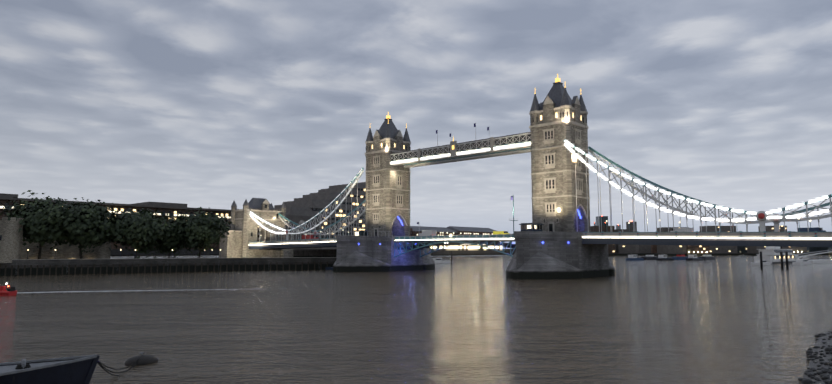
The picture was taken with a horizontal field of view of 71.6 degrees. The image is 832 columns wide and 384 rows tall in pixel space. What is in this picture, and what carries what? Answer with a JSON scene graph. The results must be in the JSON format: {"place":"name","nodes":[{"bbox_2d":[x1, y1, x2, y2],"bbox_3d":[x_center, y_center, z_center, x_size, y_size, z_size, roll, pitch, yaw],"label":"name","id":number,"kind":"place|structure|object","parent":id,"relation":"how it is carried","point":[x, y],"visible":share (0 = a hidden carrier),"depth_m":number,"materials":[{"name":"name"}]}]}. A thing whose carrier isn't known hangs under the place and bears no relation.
{"place":"outdoors","nodes":[
{"label":"outdoors","id":0,"kind":"place"},
{"bbox_2d":[110,249,218,254],"bbox_3d":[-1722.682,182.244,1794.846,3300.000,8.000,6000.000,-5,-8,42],"label":"city ground","id":1,"kind":"structure","parent":0,"point":[127,252],"depth_m":837.58,"materials":[{"name":"concrete"}]},
{"bbox_2d":[0,190,234,258],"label":"tree","id":2,"kind":"object","parent":1,"relation":"on","point":[83,225],"depth_m":219.30,"materials":[{"name":"green plant"}]},
{"bbox_2d":[0,182,831,256],"bbox_3d":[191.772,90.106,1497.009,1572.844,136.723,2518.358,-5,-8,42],"label":"city buildings","id":3,"kind":"structure","parent":1,"relation":"on","point":[300,211],"depth_m":510.50,"materials":[{"name":"brown brick"}]},
{"bbox_2d":[0,217,335,275],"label":"embankment wall","id":4,"kind":"structure","parent":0,"point":[18,257],"depth_m":225.11,"materials":[{"name":"stone"}]},
{"bbox_2d":[0,254,831,383],"bbox_3d":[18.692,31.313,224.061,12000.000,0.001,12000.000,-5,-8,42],"label":"river thames","id":5,"kind":"structure","parent":0,"point":[719,319],"depth_m":70.45,"materials":[{"name":"liquid"}]},
{"bbox_2d":[0,283,16,295],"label":"red boat","id":6,"kind":"object","parent":5,"relation":"on","point":[10,291],"visible":1,"depth_m":111.86,"materials":[{"name":"red"}]},
{"bbox_2d":[0,354,99,383],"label":"work boat","id":7,"kind":"object","parent":5,"relation":"on","point":[80,370],"visible":0.94,"depth_m":35.54,"materials":[{"name":"blue metal"}]},
{"bbox_2d":[26,355,141,375],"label":"mooring ropes","id":8,"kind":"object","parent":5,"relation":"on","point":[103,367],"visible":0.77,"depth_m":38.95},
{"bbox_2d":[125,352,157,365],"bbox_3d":[-21.868,13.471,45.995,1.950,1.325,2.535,-5,-8,42],"label":"mooring buoy","id":9,"kind":"object","parent":5,"relation":"on","point":[146,359],"visible":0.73,"depth_m":45.44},
{"bbox_2d":[17,288,324,292],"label":"boat wake","id":10,"kind":"object","parent":5,"relation":"on","point":[123,290],"visible":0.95,"depth_m":126.35,"materials":[{"name":"white liquid"}]},
{"bbox_2d":[219,198,293,257],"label":"abutment","id":11,"kind":"object","parent":5,"relation":"on","point":[245,225],"visible":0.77,"depth_m":315.36,"materials":[{"name":"stone"}]},
{"bbox_2d":[333,236,434,271],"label":"pier","id":12,"kind":"structure","parent":5,"relation":"on","point":[364,253],"depth_m":235.27,"materials":[{"name":"stone"}]},
{"bbox_2d":[365,112,410,235],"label":"tower","id":13,"kind":"structure","parent":12,"relation":"on","point":[387,203],"depth_m":251.22,"materials":[{"name":"stone"}]},
{"bbox_2d":[390,123,530,167],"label":"walkways","id":14,"kind":"structure","parent":13,"relation":"attached to","point":[455,151],"depth_m":223.44,"materials":[{"name":"white paint"}]},
{"bbox_2d":[506,231,614,278],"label":"pier","id":15,"kind":"structure","parent":5,"relation":"on","point":[551,255],"depth_m":178.32,"materials":[{"name":"stone"}]},
{"bbox_2d":[249,231,831,257],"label":"bridge deck","id":16,"kind":"structure","parent":15,"relation":"on","point":[775,239],"depth_m":171.81,"materials":[{"name":"white metal"}]},
{"bbox_2d":[302,222,825,238],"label":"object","id":17,"kind":"object","parent":16,"relation":"on","point":[433,232],"visible":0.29,"depth_m":213.69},
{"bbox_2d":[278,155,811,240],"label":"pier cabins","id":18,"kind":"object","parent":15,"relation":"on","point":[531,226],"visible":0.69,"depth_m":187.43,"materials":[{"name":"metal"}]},
{"bbox_2d":[529,73,589,231],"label":"tower","id":19,"kind":"structure","parent":15,"relation":"on","point":[558,115],"depth_m":194.99,"materials":[{"name":"stone"}]},
{"bbox_2d":[250,139,831,241],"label":"suspension chains","id":20,"kind":"object","parent":19,"relation":"attached to","point":[761,217],"visible":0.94,"depth_m":177.03,"materials":[{"name":"teal paint"}]},
{"bbox_2d":[433,246,831,268],"bbox_3d":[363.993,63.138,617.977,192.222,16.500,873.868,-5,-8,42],"label":"moored boats","id":21,"kind":"object","parent":5,"relation":"on","point":[769,255],"visible":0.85,"depth_m":369.83,"materials":[{"name":"painted metal"},{"name":"glass"}]},
{"bbox_2d":[0,0,831,248],"label":"sky","id":22,"kind":"structure","parent":0,"point":[210,104],"materials":[{"name":"grey"}]},
{"bbox_2d":[803,332,831,383],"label":"foreshore ground","id":23,"kind":"structure","parent":0,"point":[812,364],"depth_m":46.51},
{"bbox_2d":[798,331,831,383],"bbox_3d":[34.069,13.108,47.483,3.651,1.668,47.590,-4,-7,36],"label":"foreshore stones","id":24,"kind":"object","parent":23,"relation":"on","point":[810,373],"visible":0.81,"depth_m":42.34,"materials":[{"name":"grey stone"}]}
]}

